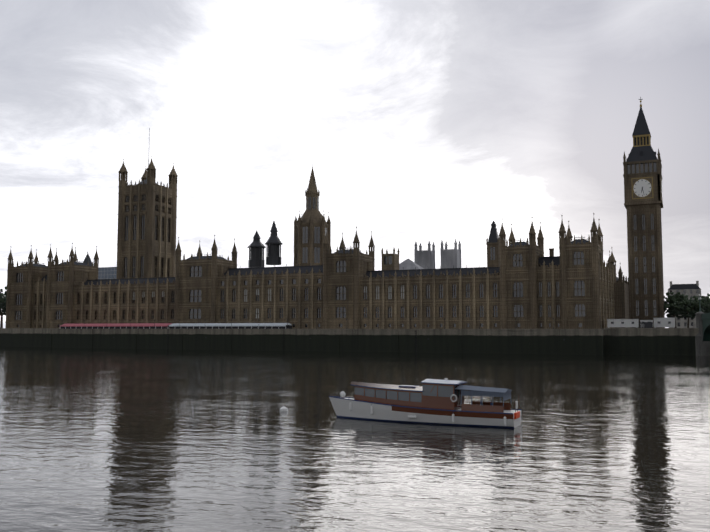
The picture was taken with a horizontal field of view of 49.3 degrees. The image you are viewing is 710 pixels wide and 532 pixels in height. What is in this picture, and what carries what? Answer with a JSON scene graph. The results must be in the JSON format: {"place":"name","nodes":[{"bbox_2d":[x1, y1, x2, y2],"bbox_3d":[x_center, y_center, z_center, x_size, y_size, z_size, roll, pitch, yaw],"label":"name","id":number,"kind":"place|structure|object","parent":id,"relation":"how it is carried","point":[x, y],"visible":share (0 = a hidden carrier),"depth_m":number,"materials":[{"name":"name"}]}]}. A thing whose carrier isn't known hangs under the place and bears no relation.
{"place":"outdoors","nodes":[
{"label":"outdoors","id":0,"kind":"place"},
{"bbox_2d":[98,267,116,278],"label":"building frame","id":1,"kind":"object","parent":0,"point":[109,274],"visible":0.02,"depth_m":749.90,"materials":[{"name":"grey metal"}]},
{"bbox_2d":[98,267,116,278],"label":"distant building","id":2,"kind":"structure","parent":1,"relation":"in","point":[109,270],"depth_m":749.61,"materials":[{"name":"grey glass"}]},
{"bbox_2d":[0,347,709,531],"bbox_3d":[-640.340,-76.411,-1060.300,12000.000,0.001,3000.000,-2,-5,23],"label":"river water","id":3,"kind":"structure","parent":0,"point":[129,440],"depth_m":56.62,"materials":[{"name":"black liquid"}]},
{"bbox_2d":[280,406,287,410],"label":"mooring buoy","id":4,"kind":"object","parent":3,"relation":"in","point":[283,408],"visible":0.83,"depth_m":80.67,"materials":[{"name":"white paint"}]},
{"bbox_2d":[0,328,698,355],"bbox_3d":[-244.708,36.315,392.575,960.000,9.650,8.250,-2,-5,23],"label":"river wall","id":5,"kind":"structure","parent":3,"relation":"in","point":[643,341],"depth_m":277.66,"materials":[{"name":"grey stone"}]},
{"bbox_2d":[65,326,258,328],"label":"marquee frames","id":6,"kind":"structure","parent":5,"relation":"on","point":[167,327],"depth_m":317.33,"materials":[{"name":"white metal"}]},
{"bbox_2d":[60,323,171,326],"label":"terrace marquee","id":7,"kind":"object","parent":6,"relation":"on","point":[118,325],"depth_m":328.48},
{"bbox_2d":[169,323,290,325],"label":"marquee roof","id":8,"kind":"structure","parent":6,"relation":"on","point":[229,324],"depth_m":306.68,"materials":[{"name":"white fabric"}]},
{"bbox_2d":[61,325,291,328],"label":"marquee roof","id":9,"kind":"structure","parent":5,"relation":"on","point":[229,327],"depth_m":312.45,"materials":[{"name":"red fabric"}]},
{"bbox_2d":[62,318,553,328],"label":"doors","id":10,"kind":"structure","parent":5,"relation":"on","point":[346,319],"depth_m":284.01,"materials":[{"name":"brown wood"}]},
{"bbox_2d":[113,330,564,352],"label":"river wall fittings","id":11,"kind":"object","parent":5,"relation":"attached to","point":[415,341],"visible":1,"depth_m":272.44,"materials":[{"name":"black metal"}]},
{"bbox_2d":[329,378,520,427],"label":"boat hull","id":12,"kind":"object","parent":3,"relation":"on","point":[362,410],"visible":0.58,"depth_m":71.07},
{"bbox_2d":[340,391,505,425],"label":"boat fenders","id":13,"kind":"object","parent":12,"relation":"hanging from","point":[342,394],"visible":0.96,"depth_m":72.44,"materials":[{"name":"rubber"}]},
{"bbox_2d":[329,382,520,413],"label":"boat trim","id":14,"kind":"structure","parent":12,"relation":"attached to","point":[412,386],"depth_m":70.73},
{"bbox_2d":[336,415,513,427],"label":"boat waterline stripe","id":15,"kind":"object","parent":12,"relation":"attached to","point":[425,422],"visible":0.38,"depth_m":70.04,"materials":[{"name":"paint"}]},
{"bbox_2d":[342,383,517,418],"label":"boat woodwork","id":16,"kind":"object","parent":12,"relation":"on","point":[438,402],"visible":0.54,"depth_m":69.84,"materials":[{"name":"brown wood"}]},
{"bbox_2d":[351,382,421,390],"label":"boat cabin roofs","id":17,"kind":"object","parent":16,"relation":"on","point":[417,388],"visible":0.77,"depth_m":72.91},
{"bbox_2d":[355,384,462,401],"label":"boat windows","id":18,"kind":"structure","parent":16,"relation":"in","point":[445,391],"depth_m":70.82,"materials":[{"name":"grey glass"}]},
{"bbox_2d":[422,379,465,383],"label":"wheelhouse roof","id":19,"kind":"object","parent":16,"relation":"on","point":[442,381],"visible":1,"depth_m":70.45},
{"bbox_2d":[455,385,511,405],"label":"boat canopy","id":20,"kind":"object","parent":16,"relation":"attached to","point":[492,392],"visible":0.94,"depth_m":68.54,"materials":[{"name":"blue fabric"}]},
{"bbox_2d":[514,411,519,418],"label":"flag","id":21,"kind":"object","parent":12,"relation":"attached to","point":[516,415],"visible":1,"depth_m":67.49,"materials":[{"name":"red fabric"}]},
{"bbox_2d":[695,311,709,355],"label":"westminster bridge piers","id":22,"kind":"structure","parent":3,"relation":"in","point":[702,347],"depth_m":241.95,"materials":[{"name":"grey stone"}]},
{"bbox_2d":[699,296,709,340],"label":"bridge","id":23,"kind":"structure","parent":22,"relation":"on","point":[705,318],"depth_m":239.30,"materials":[{"name":"metal"}]},
{"bbox_2d":[0,0,709,327],"label":"sky","id":24,"kind":"structure","parent":0,"point":[423,121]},
{"bbox_2d":[399,239,460,269],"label":"distant towers","id":25,"kind":"structure","parent":0,"point":[425,259],"depth_m":547.77,"materials":[{"name":"stone"}]},
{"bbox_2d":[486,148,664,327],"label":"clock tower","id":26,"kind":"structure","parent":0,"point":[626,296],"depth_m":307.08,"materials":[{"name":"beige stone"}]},
{"bbox_2d":[633,179,650,196],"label":"clock dials","id":27,"kind":"object","parent":26,"relation":"attached to","point":[643,183],"visible":0.5,"depth_m":308.74,"materials":[{"name":"white"}]},
{"bbox_2d":[631,100,661,198],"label":"palace gilding","id":28,"kind":"object","parent":26,"relation":"attached to","point":[642,136],"visible":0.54,"depth_m":312.68,"materials":[{"name":"gold metal"}]},
{"bbox_2d":[668,281,701,327],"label":"bridge street buildings","id":29,"kind":"structure","parent":0,"point":[682,320],"depth_m":403.86,"materials":[{"name":"stone"}]},
{"bbox_2d":[668,284,699,289],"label":"town roofs","id":30,"kind":"structure","parent":29,"relation":"on","point":[682,286],"depth_m":406.24,"materials":[{"name":"grey stone"}]},
{"bbox_2d":[670,290,698,325],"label":"building windows","id":31,"kind":"structure","parent":29,"relation":"on","point":[684,292],"depth_m":403.60,"materials":[{"name":"grey glass"}]},
{"bbox_3d":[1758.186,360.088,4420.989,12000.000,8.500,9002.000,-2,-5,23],"label":"ground","id":32,"kind":"structure","parent":0,"visible":0},
{"bbox_2d":[5,156,616,328],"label":"palace building","id":33,"kind":"structure","parent":32,"relation":"on","point":[311,218],"depth_m":308.55,"materials":[{"name":"stone"}]},
{"bbox_2d":[9,179,614,328],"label":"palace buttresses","id":34,"kind":"structure","parent":33,"relation":"attached to","point":[606,288],"depth_m":307.00,"materials":[{"name":"beige stone"}]},
{"bbox_2d":[41,257,617,285],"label":"palace roofs","id":35,"kind":"structure","parent":33,"relation":"on","point":[547,261],"depth_m":308.76,"materials":[{"name":"grey metal"}]},
{"bbox_2d":[15,162,656,326],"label":"windows","id":36,"kind":"structure","parent":33,"relation":"in","point":[194,272],"depth_m":308.32,"materials":[{"name":"black glass"}]},
{"bbox_2d":[133,285,403,317],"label":"windows","id":37,"kind":"structure","parent":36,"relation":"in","point":[389,290],"depth_m":293.34,"materials":[{"name":"glass"}]},
{"bbox_2d":[20,107,656,267],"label":"palace tower roofs","id":38,"kind":"structure","parent":33,"relation":"on","point":[641,153],"depth_m":313.61,"materials":[{"name":"grey metal"}]},
{"bbox_2d":[24,97,642,280],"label":"palace ironwork","id":39,"kind":"object","parent":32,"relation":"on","point":[256,246],"visible":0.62,"depth_m":359.49,"materials":[{"name":"black metal"}]},
{"bbox_2d":[0,286,709,312],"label":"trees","id":40,"kind":"object","parent":32,"relation":"on","point":[677,296],"visible":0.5,"depth_m":307.79,"materials":[{"name":"green plant"}]},
{"bbox_2d":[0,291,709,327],"bbox_3d":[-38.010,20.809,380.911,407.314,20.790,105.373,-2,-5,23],"label":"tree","id":41,"kind":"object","parent":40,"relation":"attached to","point":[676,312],"depth_m":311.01,"materials":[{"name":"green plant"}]},
{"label":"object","id":42,"kind":"object","parent":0,"visible":0},
{"bbox_2d":[607,318,674,327],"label":"site cabins","id":43,"kind":"object","parent":42,"relation":"on","point":[663,322],"visible":0.69,"depth_m":254.91,"materials":[{"name":"white metal"}]},
{"bbox_2d":[611,321,670,323],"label":"cabin windows","id":44,"kind":"structure","parent":43,"relation":"attached to","point":[658,322],"depth_m":254.60,"materials":[{"name":"glass"}]},
{"bbox_2d":[639,322,652,327],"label":"site fence","id":45,"kind":"object","parent":42,"relation":"on","point":[648,324],"visible":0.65,"depth_m":252.33,"materials":[{"name":"black metal"}]}
]}

